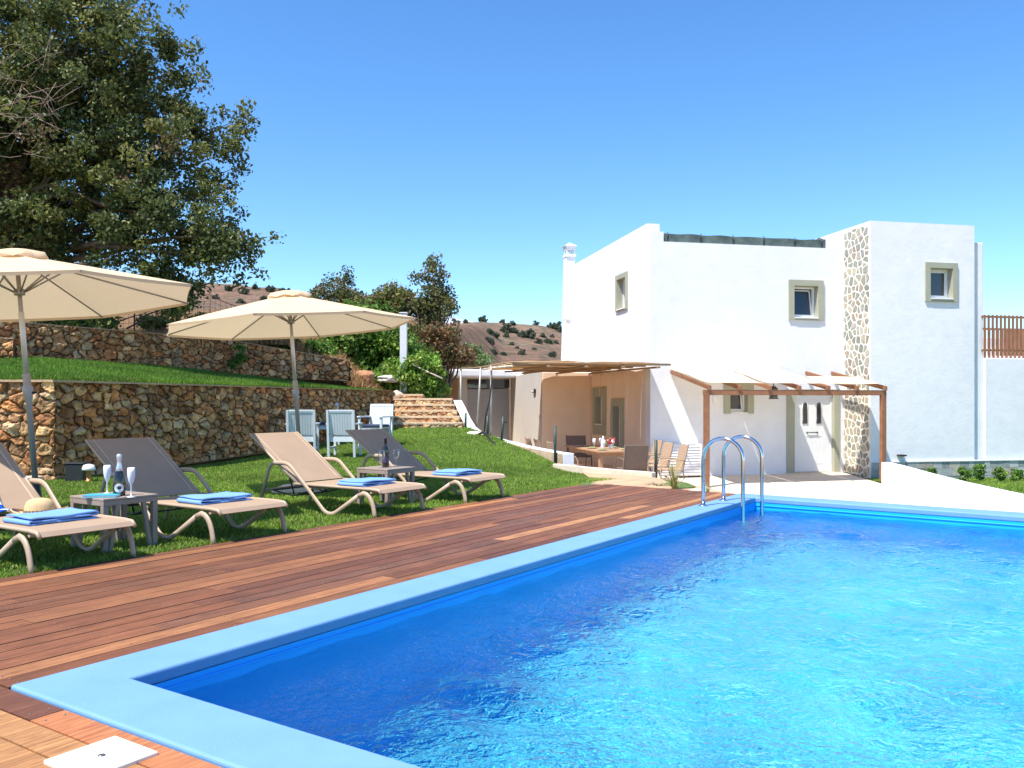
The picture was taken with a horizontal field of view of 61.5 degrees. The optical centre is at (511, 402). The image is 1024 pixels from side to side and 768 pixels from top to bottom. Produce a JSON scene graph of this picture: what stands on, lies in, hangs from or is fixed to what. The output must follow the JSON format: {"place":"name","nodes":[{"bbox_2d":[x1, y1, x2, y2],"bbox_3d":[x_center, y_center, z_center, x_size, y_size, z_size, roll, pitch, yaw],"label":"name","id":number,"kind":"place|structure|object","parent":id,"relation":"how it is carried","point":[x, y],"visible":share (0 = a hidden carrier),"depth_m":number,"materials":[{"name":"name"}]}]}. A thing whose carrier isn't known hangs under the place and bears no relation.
{"place":"outdoors","nodes":[
{"label":"outdoors","id":0,"kind":"place"},
{"bbox_2d":[5,379,286,386],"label":"lawn","id":1,"kind":"structure","parent":0,"point":[157,382],"depth_m":14.34,"materials":[{"name":"plant"}]},
{"bbox_2d":[0,337,21,358],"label":"stone terrace wall","id":2,"kind":"structure","parent":1,"relation":"on","point":[10,348],"depth_m":15.85,"materials":[{"name":"brown stone"}]},
{"bbox_2d":[0,322,202,369],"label":"stone terrace wall","id":3,"kind":"structure","parent":1,"relation":"on","point":[81,343],"depth_m":17.93,"materials":[{"name":"brown stone"}]},
{"bbox_2d":[201,339,351,380],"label":"stone terrace wall","id":4,"kind":"structure","parent":1,"relation":"on","point":[263,361],"depth_m":20.16,"materials":[{"name":"brown stone"}]},
{"bbox_2d":[227,342,247,369],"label":"creeper","id":5,"kind":"object","parent":4,"relation":"attached to","point":[238,358],"depth_m":19.44,"materials":[{"name":"green plant"}]},
{"bbox_2d":[0,355,380,389],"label":"grass","id":6,"kind":"structure","parent":0,"point":[47,368],"depth_m":15.65,"materials":[{"name":"green plant"}]},
{"bbox_2d":[178,453,266,466],"bbox_3d":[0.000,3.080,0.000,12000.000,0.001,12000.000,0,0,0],"label":"ground","id":7,"kind":"structure","parent":0,"point":[235,458],"depth_m":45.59,"materials":[{"name":"green plant"}]},
{"bbox_2d":[25,283,561,388],"bbox_3d":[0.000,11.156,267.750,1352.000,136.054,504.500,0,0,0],"label":"hillside","id":8,"kind":"structure","parent":0,"point":[476,333],"depth_m":134.66,"materials":[{"name":"brown soil"}]},
{"bbox_2d":[30,316,123,329],"bbox_3d":[-9.343,-1.772,18.435,2.247,0.982,1.180,0,0,10],"label":"ivy bush","id":9,"kind":"object","parent":8,"relation":"on","point":[108,323],"visible":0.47,"depth_m":18.10,"materials":[{"name":"green plant"}]},
{"bbox_2d":[0,0,286,328],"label":"tree","id":10,"kind":"object","parent":8,"relation":"on","point":[45,106],"visible":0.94,"depth_m":17.71,"materials":[{"name":"green plant"}]},
{"bbox_2d":[135,311,206,331],"bbox_3d":[-8.143,-1.700,20.725,1.833,1.044,0.866,0,0,-17],"label":"ivy bush","id":11,"kind":"object","parent":8,"relation":"on","point":[152,323],"visible":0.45,"depth_m":20.43,"materials":[{"name":"green plant"}]},
{"bbox_2d":[115,294,236,329],"bbox_3d":[-8.916,-2.063,22.283,3.661,1.672,0.264,0,0,-42],"label":"wire fence","id":12,"kind":"object","parent":8,"relation":"on","point":[209,306],"visible":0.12,"depth_m":22.98,"materials":[{"name":"metal"}]},
{"bbox_2d":[238,286,250,293],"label":"hill shrub","id":13,"kind":"object","parent":8,"relation":"on","point":[245,291],"visible":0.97,"depth_m":198.40,"materials":[{"name":"green plant"}]},
{"bbox_2d":[109,328,385,389],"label":"dry grass","id":14,"kind":"structure","parent":8,"relation":"on","point":[355,381],"depth_m":21.82,"materials":[{"name":"brown plant"}]},
{"bbox_2d":[377,375,400,382],"bbox_3d":[-3.345,-0.641,23.497,0.650,0.212,0.374,0,0,0],"label":"rock","id":15,"kind":"object","parent":14,"relation":"on","point":[386,378],"visible":0.94,"depth_m":23.37,"materials":[{"name":"grey stone"}]},
{"bbox_2d":[265,285,276,291],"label":"hill shrub","id":16,"kind":"object","parent":8,"relation":"on","point":[268,288],"visible":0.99,"depth_m":208.04,"materials":[{"name":"green plant"}]},
{"bbox_2d":[264,338,339,356],"bbox_3d":[-5.788,-1.466,21.748,2.761,0.986,1.226,0,0,-24],"label":"ivy bush","id":17,"kind":"object","parent":8,"relation":"on","point":[322,348],"visible":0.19,"depth_m":21.73,"materials":[{"name":"green plant"}]},
{"bbox_2d":[308,265,372,304],"bbox_3d":[-5.576,-2.672,28.488,3.136,3.754,2.077,0,0,0],"label":"olive shrub","id":18,"kind":"object","parent":8,"relation":"on","point":[339,295],"visible":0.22,"depth_m":28.21,"materials":[{"name":"green plant"}]},
{"bbox_2d":[354,370,374,384],"bbox_3d":[-4.037,-0.669,23.313,0.621,0.402,0.458,0,0,30],"label":"rock","id":19,"kind":"object","parent":8,"relation":"on","point":[369,375],"visible":0.49,"depth_m":23.16,"materials":[{"name":"brown stone"}]},
{"bbox_2d":[321,298,441,382],"bbox_3d":[-4.138,-1.565,25.419,4.311,3.211,3.142,0,0,0],"label":"ivy bush","id":20,"kind":"object","parent":8,"relation":"on","point":[370,350],"visible":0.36,"depth_m":24.54,"materials":[{"name":"green plant"}]},
{"bbox_2d":[354,279,423,326],"bbox_3d":[-3.863,-2.268,27.610,2.621,3.333,1.857,0,0,0],"label":"rusty shrub","id":21,"kind":"object","parent":8,"relation":"on","point":[399,298],"visible":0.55,"depth_m":27.17,"materials":[{"name":"green plant"}]},
{"bbox_2d":[374,347,451,397],"bbox_3d":[-2.744,-0.598,23.893,2.209,1.835,1.608,0,0,0],"label":"creeper bush","id":22,"kind":"object","parent":8,"relation":"on","point":[419,381],"visible":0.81,"depth_m":23.52,"materials":[{"name":"green plant"}]},
{"bbox_2d":[399,312,407,393],"bbox_3d":[-2.975,-1.293,23.600,0.230,2.347,0.200,0,0,0],"label":"white post","id":23,"kind":"object","parent":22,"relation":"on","point":[403,340],"visible":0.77,"depth_m":23.52,"materials":[{"name":"paint"}]},
{"bbox_2d":[406,252,460,348],"bbox_3d":[-2.686,-2.499,26.651,2.172,4.420,2.116,0,0,0],"label":"tall scrub tree","id":24,"kind":"object","parent":8,"relation":"on","point":[433,308],"visible":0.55,"depth_m":26.58,"materials":[{"name":"green plant"}]},
{"bbox_2d":[417,321,478,397],"bbox_3d":[-2.191,-1.246,26.179,2.410,2.505,1.568,0,0,0],"label":"brown thicket","id":25,"kind":"object","parent":8,"relation":"on","point":[453,355],"visible":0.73,"depth_m":25.89,"materials":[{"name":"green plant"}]},
{"bbox_2d":[461,342,494,368],"bbox_3d":[-1.391,-0.838,32.498,1.479,2.857,1.217,0,0,0],"label":"young pine","id":26,"kind":"object","parent":8,"relation":"on","point":[482,359],"visible":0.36,"depth_m":32.29,"materials":[{"name":"green plant"}]},
{"bbox_2d":[499,323,511,332],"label":"hill shrub","id":27,"kind":"object","parent":8,"relation":"on","point":[505,328],"visible":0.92,"depth_m":163.59,"materials":[{"name":"green plant"}]},
{"bbox_2d":[523,328,535,338],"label":"hill shrub","id":28,"kind":"object","parent":8,"relation":"on","point":[530,333],"visible":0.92,"depth_m":149.91,"materials":[{"name":"green plant"}]},
{"bbox_2d":[550,321,561,331],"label":"hill shrub","id":29,"kind":"object","parent":8,"relation":"on","point":[556,326],"visible":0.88,"depth_m":184.08,"materials":[{"name":"green plant"}]},
{"bbox_2d":[0,426,695,577],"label":"lawn","id":30,"kind":"structure","parent":0,"point":[684,485],"depth_m":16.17,"materials":[{"name":"plant"}]},
{"bbox_2d":[0,442,136,572],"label":"sun lounger","id":31,"kind":"object","parent":30,"relation":"on","point":[18,490],"visible":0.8,"depth_m":6.09,"materials":[{"name":"fabric"}]},
{"bbox_2d":[2,507,98,525],"bbox_3d":[-3.197,0.790,5.972,0.342,0.059,0.497,0,0,33],"label":"folded towel","id":32,"kind":"object","parent":31,"relation":"on","point":[52,516],"visible":1,"depth_m":5.87,"materials":[{"name":"fabric"}]},
{"bbox_2d":[10,498,68,513],"bbox_3d":[-3.454,0.761,6.291,0.378,0.126,0.344,0,0,-23],"label":"straw hat","id":33,"kind":"object","parent":32,"relation":"on","point":[38,505],"visible":0.65,"depth_m":6.23,"materials":[{"name":"wicker"}]},
{"bbox_2d":[64,462,88,481],"bbox_3d":[-6.123,0.975,12.100,0.280,0.270,0.180,0,0,0],"label":"speaker box","id":34,"kind":"object","parent":30,"relation":"on","point":[74,471],"visible":0.88,"depth_m":12.02,"materials":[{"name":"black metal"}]},
{"bbox_2d":[82,464,95,481],"bbox_3d":[-5.905,0.985,12.000,0.176,0.250,0.173,0,0,0],"label":"garden light","id":35,"kind":"object","parent":30,"relation":"on","point":[88,468],"visible":0.95,"depth_m":11.97,"materials":[{"name":"white metal"}]},
{"bbox_2d":[0,246,192,497],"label":"parasol","id":36,"kind":"object","parent":30,"relation":"on","point":[35,285],"visible":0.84,"depth_m":8.41,"materials":[{"name":"fabric"}]},
{"bbox_2d":[70,491,157,552],"bbox_3d":[-3.060,0.910,6.620,0.450,0.400,0.450,0,0,34],"label":"side table","id":37,"kind":"object","parent":30,"relation":"on","point":[151,528],"visible":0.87,"depth_m":6.58,"materials":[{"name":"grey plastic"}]},
{"bbox_2d":[82,493,120,497],"bbox_3d":[-3.077,0.701,6.460,0.240,0.019,0.140,0,0,-7],"label":"book","id":38,"kind":"object","parent":37,"relation":"on","point":[105,495],"visible":1,"depth_m":6.40,"materials":[{"name":"blue paper"}]},
{"bbox_2d":[103,465,110,492],"bbox_3d":[-3.144,0.599,6.680,0.063,0.222,0.063,0,0,0],"label":"champagne flute","id":39,"kind":"object","parent":37,"relation":"on","point":[107,471],"visible":0.84,"depth_m":6.66,"materials":[{"name":"glass"}]},
{"bbox_2d":[113,454,125,495],"bbox_3d":[-2.992,0.551,6.548,0.089,0.318,0.092,0,0,0],"label":"sparkling wine bottle","id":40,"kind":"object","parent":37,"relation":"on","point":[119,484],"visible":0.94,"depth_m":6.52,"materials":[{"name":"black glass"}]},
{"bbox_2d":[127,467,135,497],"bbox_3d":[-2.852,0.599,6.440,0.063,0.222,0.063,0,0,0],"label":"champagne flute","id":41,"kind":"object","parent":37,"relation":"on","point":[131,474],"visible":1,"depth_m":6.42,"materials":[{"name":"glass"}]},
{"bbox_2d":[85,437,288,543],"bbox_3d":[-2.819,0.724,7.370,1.881,0.799,0.734,0,0,34],"label":"sun lounger","id":42,"kind":"object","parent":30,"relation":"on","point":[159,471],"visible":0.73,"depth_m":7.57,"materials":[{"name":"fabric"}]},
{"bbox_2d":[176,491,251,504],"bbox_3d":[-2.462,0.790,7.129,0.342,0.059,0.494,0,0,37],"label":"folded towel","id":43,"kind":"object","parent":42,"relation":"on","point":[208,499],"visible":1,"depth_m":7.02,"materials":[{"name":"fabric"}]},
{"bbox_2d":[0,380,394,479],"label":"stone retaining wall","id":44,"kind":"structure","parent":30,"relation":"on","point":[183,424],"depth_m":14.05,"materials":[{"name":"beige stone"}]},
{"bbox_2d":[166,288,416,494],"bbox_3d":[-2.760,-0.150,10.750,2.903,2.559,2.909,0,0,-22],"label":"parasol","id":45,"kind":"object","parent":30,"relation":"on","point":[291,315],"visible":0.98,"depth_m":10.97,"materials":[{"name":"fabric"}]},
{"bbox_2d":[285,410,319,452],"bbox_3d":[-4.002,0.593,16.460,0.580,0.903,0.620,0,0,-6],"label":"garden armchair","id":46,"kind":"object","parent":30,"relation":"on","point":[309,432],"visible":0.69,"depth_m":16.22,"materials":[{"name":"white paint"}]},
{"bbox_2d":[318,402,339,444],"bbox_3d":[-3.981,0.448,18.439,0.580,0.903,0.620,0,0,-14],"label":"garden armchair","id":47,"kind":"object","parent":30,"relation":"on","point":[323,425],"visible":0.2,"depth_m":18.16,"materials":[{"name":"white paint"}]},
{"bbox_2d":[249,431,426,517],"bbox_3d":[-1.819,0.724,8.860,1.881,0.799,0.734,0,0,34],"label":"sun lounger","id":48,"kind":"object","parent":30,"relation":"on","point":[297,458],"visible":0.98,"depth_m":8.99,"materials":[{"name":"fabric"}]},
{"bbox_2d":[337,477,395,486],"bbox_3d":[-1.448,0.790,8.586,0.342,0.059,0.494,0,0,32],"label":"folded towel","id":49,"kind":"object","parent":48,"relation":"on","point":[366,482],"visible":1,"depth_m":8.46,"materials":[{"name":"fabric"}]},
{"bbox_2d":[326,410,362,457],"bbox_3d":[-3.210,0.593,16.460,0.580,0.903,0.620,0,0,3],"label":"garden armchair","id":50,"kind":"object","parent":30,"relation":"on","point":[336,420],"visible":0.78,"depth_m":16.23,"materials":[{"name":"white paint"}]},
{"bbox_2d":[357,404,393,445],"bbox_3d":[-2.852,0.483,18.038,0.580,0.903,0.620,0,0,17],"label":"garden armchair","id":51,"kind":"object","parent":30,"relation":"on","point":[381,415],"visible":0.73,"depth_m":18.21,"materials":[{"name":"white paint"}]},
{"bbox_2d":[357,465,414,506],"bbox_3d":[-1.380,0.910,9.420,0.450,0.400,0.450,0,0,34],"label":"side table","id":52,"kind":"object","parent":30,"relation":"on","point":[385,472],"visible":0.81,"depth_m":9.35,"materials":[{"name":"beige plastic"}]},
{"bbox_2d":[382,437,388,466],"bbox_3d":[-1.389,0.547,9.450,0.075,0.326,0.076,0,0,0],"label":"red wine bottle","id":53,"kind":"object","parent":52,"relation":"on","point":[385,460],"visible":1,"depth_m":9.42,"materials":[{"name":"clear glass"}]},
{"bbox_2d":[346,428,505,502],"bbox_3d":[-1.029,0.724,10.050,1.881,0.799,0.734,0,0,34],"label":"sun lounger","id":54,"kind":"object","parent":30,"relation":"on","point":[370,442],"visible":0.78,"depth_m":10.22,"materials":[{"name":"fabric"}]},
{"bbox_2d":[432,468,481,475],"bbox_3d":[-0.617,0.790,9.748,0.342,0.059,0.494,0,0,34],"label":"folded towel","id":55,"kind":"object","parent":54,"relation":"on","point":[456,472],"visible":1,"depth_m":9.64,"materials":[{"name":"fabric"}]},
{"bbox_2d":[393,394,462,427],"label":"stone steps","id":56,"kind":"structure","parent":30,"relation":"on","point":[415,410],"depth_m":21.63,"materials":[{"name":"beige stone"}]},
{"bbox_2d":[393,390,402,397],"bbox_3d":[-3.028,-0.181,22.604,0.344,0.289,0.310,0,0,0],"label":"rock","id":57,"kind":"object","parent":56,"relation":"on","point":[398,394],"visible":0.55,"depth_m":22.50,"materials":[{"name":"beige stone"}]},
{"bbox_2d":[501,417,503,440],"bbox_3d":[-0.218,0.626,19.500,0.096,0.602,0.060,0,0,0],"label":"fence post","id":58,"kind":"object","parent":30,"relation":"on","point":[502,428],"visible":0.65,"depth_m":19.48,"materials":[{"name":"grey metal"}]},
{"bbox_2d":[554,426,556,462],"bbox_3d":[0.872,0.880,17.350,0.052,0.823,0.052,0,0,22],"label":"fence post","id":59,"kind":"object","parent":30,"relation":"on","point":[555,444],"visible":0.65,"depth_m":17.33,"materials":[{"name":"grey metal"}]},
{"bbox_2d":[445,316,473,323],"bbox_3d":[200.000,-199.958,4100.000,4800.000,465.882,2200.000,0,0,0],"label":"mountains","id":60,"kind":"structure","parent":0,"point":[450,319],"depth_m":3937.61,"materials":[{"name":"stone"}]},
{"bbox_2d":[0,0,1023,337],"label":"sky","id":61,"kind":"structure","parent":0,"point":[492,137],"materials":[{"name":"blue"}]},
{"bbox_2d":[153,502,1023,692],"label":"pool basin","id":62,"kind":"object","parent":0,"point":[233,673],"visible":0.1,"depth_m":5.26,"materials":[{"name":"tile"}]},
{"bbox_2d":[11,493,1023,767],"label":"pool coping","id":63,"kind":"object","parent":62,"relation":"on","point":[121,693],"visible":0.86,"depth_m":3.52,"materials":[{"name":"blue tile"}]},
{"bbox_2d":[698,435,763,520],"bbox_3d":[2.308,1.108,9.021,0.507,1.520,0.679,0,0,35],"label":"pool ladder","id":64,"kind":"object","parent":63,"relation":"attached to","point":[732,441],"visible":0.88,"depth_m":8.89,"materials":[{"name":"silver metal"}]},
{"bbox_2d":[163,505,1023,689],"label":"pool ledge","id":65,"kind":"object","parent":62,"relation":"attached to","point":[257,660],"visible":0.61,"depth_m":5.08,"materials":[{"name":"tile"}]},
{"bbox_2d":[179,509,1023,767],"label":"water","id":66,"kind":"structure","parent":62,"relation":"in","point":[781,639],"depth_m":3.92,"materials":[{"name":"blue liquid"}]},
{"bbox_2d":[574,461,666,478],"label":"dining terrace","id":67,"kind":"structure","parent":0,"point":[588,463],"depth_m":25.19,"materials":[{"name":"concrete"}]},
{"bbox_2d":[453,400,573,464],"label":"curb wall","id":68,"kind":"structure","parent":67,"relation":"on","point":[566,458],"depth_m":18.35,"materials":[{"name":"white paint"}]},
{"bbox_2d":[546,441,578,465],"bbox_3d":[1.142,1.363,19.590,0.627,0.971,0.562,0,0,-12],"label":"dining chair","id":69,"kind":"object","parent":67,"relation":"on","point":[550,445],"visible":0.21,"depth_m":19.40,"materials":[{"name":"beige wicker"}]},
{"bbox_2d":[566,435,591,466],"bbox_3d":[1.787,1.363,23.043,0.562,0.971,0.627,0,0,-12],"label":"dining chair","id":70,"kind":"object","parent":67,"relation":"on","point":[576,440],"visible":0.44,"depth_m":23.26,"materials":[{"name":"brown wicker"}]},
{"bbox_2d":[565,445,623,467],"bbox_3d":[2.130,1.470,20.700,0.996,0.750,2.900,0,0,-12],"label":"dining table","id":71,"kind":"object","parent":67,"relation":"on","point":[618,451],"visible":0.58,"depth_m":19.74,"materials":[{"name":"brown wood"}]},
{"bbox_2d":[605,438,615,448],"bbox_3d":[2.302,0.957,20.115,0.250,0.271,0.245,0,0,0],"label":"flower vase","id":72,"kind":"object","parent":71,"relation":"on","point":[610,443],"visible":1,"depth_m":20.06,"materials":[{"name":"white ceramic"}]},
{"bbox_2d":[615,444,649,470],"bbox_3d":[2.568,1.363,18.407,0.563,0.971,0.627,0,0,-13],"label":"dining chair","id":73,"kind":"object","parent":67,"relation":"on","point":[635,457],"visible":0.75,"depth_m":18.17,"materials":[{"name":"brown fabric"}]},
{"bbox_2d":[649,439,662,476],"bbox_3d":[3.193,1.363,20.410,0.627,0.971,0.562,0,0,-12],"label":"dining chair","id":74,"kind":"object","parent":67,"relation":"on","point":[660,442],"visible":0.28,"depth_m":20.30,"materials":[{"name":"beige fabric"}]},
{"bbox_2d":[647,441,673,478],"bbox_3d":[3.222,1.363,19.210,0.627,0.971,0.562,0,0,-12],"label":"dining chair","id":75,"kind":"object","parent":67,"relation":"on","point":[667,448],"visible":0.62,"depth_m":19.14,"materials":[{"name":"beige fabric"}]},
{"bbox_2d":[653,443,688,479],"bbox_3d":[3.362,1.363,18.206,0.627,0.971,0.562,0,0,-6],"label":"dining chair","id":76,"kind":"object","parent":67,"relation":"on","point":[682,453],"visible":0.66,"depth_m":18.10,"materials":[{"name":"beige wicker"}]},
{"bbox_2d":[584,473,726,492],"bbox_3d":[1.975,1.196,12.975,1.850,0.200,5.850,0,0,0],"label":"earth bed","id":77,"kind":"object","parent":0,"point":[629,480],"visible":0.59,"depth_m":12.25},
{"bbox_2d":[654,440,657,477],"bbox_3d":[2.528,0.997,15.100,0.052,0.674,0.052,0,0,22],"label":"fence post","id":78,"kind":"object","parent":77,"relation":"on","point":[655,455],"visible":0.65,"depth_m":15.09,"materials":[{"name":"grey metal"}]},
{"bbox_2d":[656,461,691,488],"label":"spiky plant","id":79,"kind":"object","parent":77,"relation":"on","point":[673,480],"visible":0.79,"depth_m":11.09,"materials":[{"name":"green plant"}]},
{"bbox_2d":[681,471,951,507],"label":"patio","id":80,"kind":"structure","parent":0,"point":[841,486],"depth_m":19.98,"materials":[{"name":"concrete"}]},
{"bbox_2d":[449,369,590,461],"bbox_3d":[-0.473,0.485,30.525,4.322,3.290,8.140,0,0,-12],"label":"annex","id":81,"kind":"object","parent":80,"relation":"on","point":[565,407],"visible":0.59,"depth_m":28.01,"materials":[{"name":"beige paint"}]},
{"bbox_2d":[467,389,509,440],"bbox_3d":[-0.854,0.825,31.232,1.569,2.610,0.120,0,0,-12],"label":"door","id":82,"kind":"structure","parent":81,"relation":"in","point":[500,397],"depth_m":31.27,"materials":[{"name":"grey paint"}]},
{"bbox_2d":[467,379,509,387],"bbox_3d":[-0.860,-0.680,31.245,1.569,0.320,0.030,0,0,-12],"label":"transom window","id":83,"kind":"structure","parent":81,"relation":"in","point":[471,383],"depth_m":31.23,"materials":[{"name":"black glass"}]},
{"bbox_2d":[459,361,670,435],"bbox_3d":[0.987,-0.028,23.349,4.861,2.089,6.504,0,0,-12],"label":"cane pergola","id":84,"kind":"object","parent":81,"relation":"attached to","point":[527,367],"visible":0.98,"depth_m":21.50,"materials":[{"name":"brown wood"}]},
{"bbox_2d":[484,370,491,431],"bbox_3d":[-0.555,0.015,20.156,0.258,1.543,0.085,0,0,-42],"label":"hose","id":85,"kind":"object","parent":84,"relation":"hanging from","point":[488,402],"visible":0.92,"depth_m":20.13,"materials":[{"name":"black rubber"}]},
{"bbox_2d":[553,464,655,477],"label":"garden kerb","id":86,"kind":"structure","parent":80,"relation":"on","point":[577,469],"depth_m":15.35,"materials":[{"name":"concrete"}]},
{"bbox_2d":[658,443,701,477],"bbox_3d":[4.244,1.500,21.978,1.169,0.880,0.324,0,0,-12],"label":"louvred cabinet","id":87,"kind":"object","parent":80,"relation":"on","point":[693,461],"visible":0.38,"depth_m":21.89,"materials":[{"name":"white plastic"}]},
{"bbox_2d":[667,476,718,490],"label":"terrace retaining wall","id":88,"kind":"structure","parent":80,"relation":"on","point":[691,483],"depth_m":13.12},
{"bbox_2d":[670,367,886,486],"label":"pergola","id":89,"kind":"object","parent":80,"relation":"on","point":[732,379],"depth_m":20.90,"materials":[{"name":"brown paint"}]},
{"bbox_2d":[769,383,778,398],"bbox_3d":[6.742,-0.367,22.165,0.228,0.560,0.228,0,0,7],"label":"hanging lantern","id":90,"kind":"object","parent":89,"relation":"hanging from","point":[773,396],"visible":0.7,"depth_m":22.11,"materials":[{"name":"black metal"}]},
{"bbox_2d":[561,221,1023,482],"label":"white house","id":91,"kind":"structure","parent":80,"relation":"on","point":[896,308],"depth_m":22.57,"materials":[{"name":"paint"}]},
{"bbox_2d":[592,387,606,434],"bbox_3d":[2.737,0.265,26.130,0.265,1.430,1.273,0,0,-12],"label":"window","id":92,"kind":"structure","parent":91,"relation":"in","point":[600,428],"depth_m":26.30,"materials":[{"name":"green paint"}]},
{"bbox_2d":[610,399,623,447],"bbox_3d":[3.082,0.646,24.495,0.265,1.504,1.066,0,0,-12],"label":"door","id":93,"kind":"structure","parent":91,"relation":"in","point":[617,404],"depth_m":24.78,"materials":[{"name":"green paint"}]},
{"bbox_2d":[615,271,627,311],"bbox_3d":[3.156,-3.091,24.144,0.265,1.035,0.970,0,0,-12],"label":"window","id":94,"kind":"structure","parent":91,"relation":"in","point":[621,283],"depth_m":24.46,"materials":[{"name":"beige paint"}]},
{"bbox_2d":[724,383,753,413],"bbox_3d":[5.905,-0.107,22.596,0.838,0.798,0.320,0,0,-12],"label":"window","id":95,"kind":"structure","parent":91,"relation":"in","point":[733,404],"depth_m":22.54,"materials":[{"name":"beige paint"}]},
{"bbox_2d":[788,279,823,320],"bbox_3d":[7.795,-2.722,23.025,1.014,1.064,0.378,0,0,-12],"label":"window","id":96,"kind":"structure","parent":91,"relation":"in","point":[800,305],"depth_m":22.97,"materials":[{"name":"beige paint"}]},
{"bbox_2d":[795,395,831,471],"bbox_3d":[8.042,0.814,23.068,1.162,2.112,0.091,0,0,-12],"label":"front door","id":97,"kind":"structure","parent":91,"relation":"in","point":[813,413],"depth_m":23.07,"materials":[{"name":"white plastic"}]},
{"bbox_2d":[925,262,957,301],"bbox_3d":[11.168,-3.132,22.504,0.957,1.017,0.285,0,0,-12],"label":"window","id":98,"kind":"structure","parent":91,"relation":"in","point":[941,279],"depth_m":22.48,"materials":[{"name":"beige paint"}]},
{"bbox_2d":[881,462,1023,512],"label":"white garden wall","id":99,"kind":"structure","parent":80,"relation":"on","point":[947,491],"depth_m":17.12,"materials":[{"name":"paint"}]},
{"bbox_2d":[861,477,1023,493],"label":"grass","id":100,"kind":"structure","parent":0,"point":[1007,484],"depth_m":19.55,"materials":[{"name":"green plant"}]},
{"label":"side lawn","id":101,"kind":"structure","parent":0,"visible":0},
{"bbox_2d":[956,465,973,480],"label":"shrub","id":102,"kind":"object","parent":101,"relation":"on","point":[961,471],"visible":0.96,"depth_m":20.56,"materials":[{"name":"green plant"}]},
{"bbox_2d":[972,463,987,480],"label":"shrub","id":103,"kind":"object","parent":101,"relation":"on","point":[980,473],"visible":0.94,"depth_m":20.54,"materials":[{"name":"green plant"}]},
{"bbox_2d":[991,466,1008,480],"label":"shrub","id":104,"kind":"object","parent":101,"relation":"on","point":[1000,473],"visible":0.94,"depth_m":20.57,"materials":[{"name":"green plant"}]},
{"bbox_2d":[1009,468,1023,480],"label":"shrub","id":105,"kind":"object","parent":101,"relation":"on","point":[1016,473],"visible":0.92,"depth_m":20.57,"materials":[{"name":"green plant"}]},
{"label":"deck underframe","id":106,"kind":"structure","parent":0,"visible":0},
{"bbox_2d":[0,484,734,767],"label":"wooden deck","id":107,"kind":"structure","parent":106,"relation":"on","point":[58,620],"depth_m":5.21,"materials":[{"name":"brown wood"}]},
{"bbox_2d":[44,736,157,767],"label":"skimmer lid","id":108,"kind":"object","parent":107,"relation":"on","point":[115,752],"visible":0.9,"depth_m":2.61,"materials":[{"name":"plastic"}]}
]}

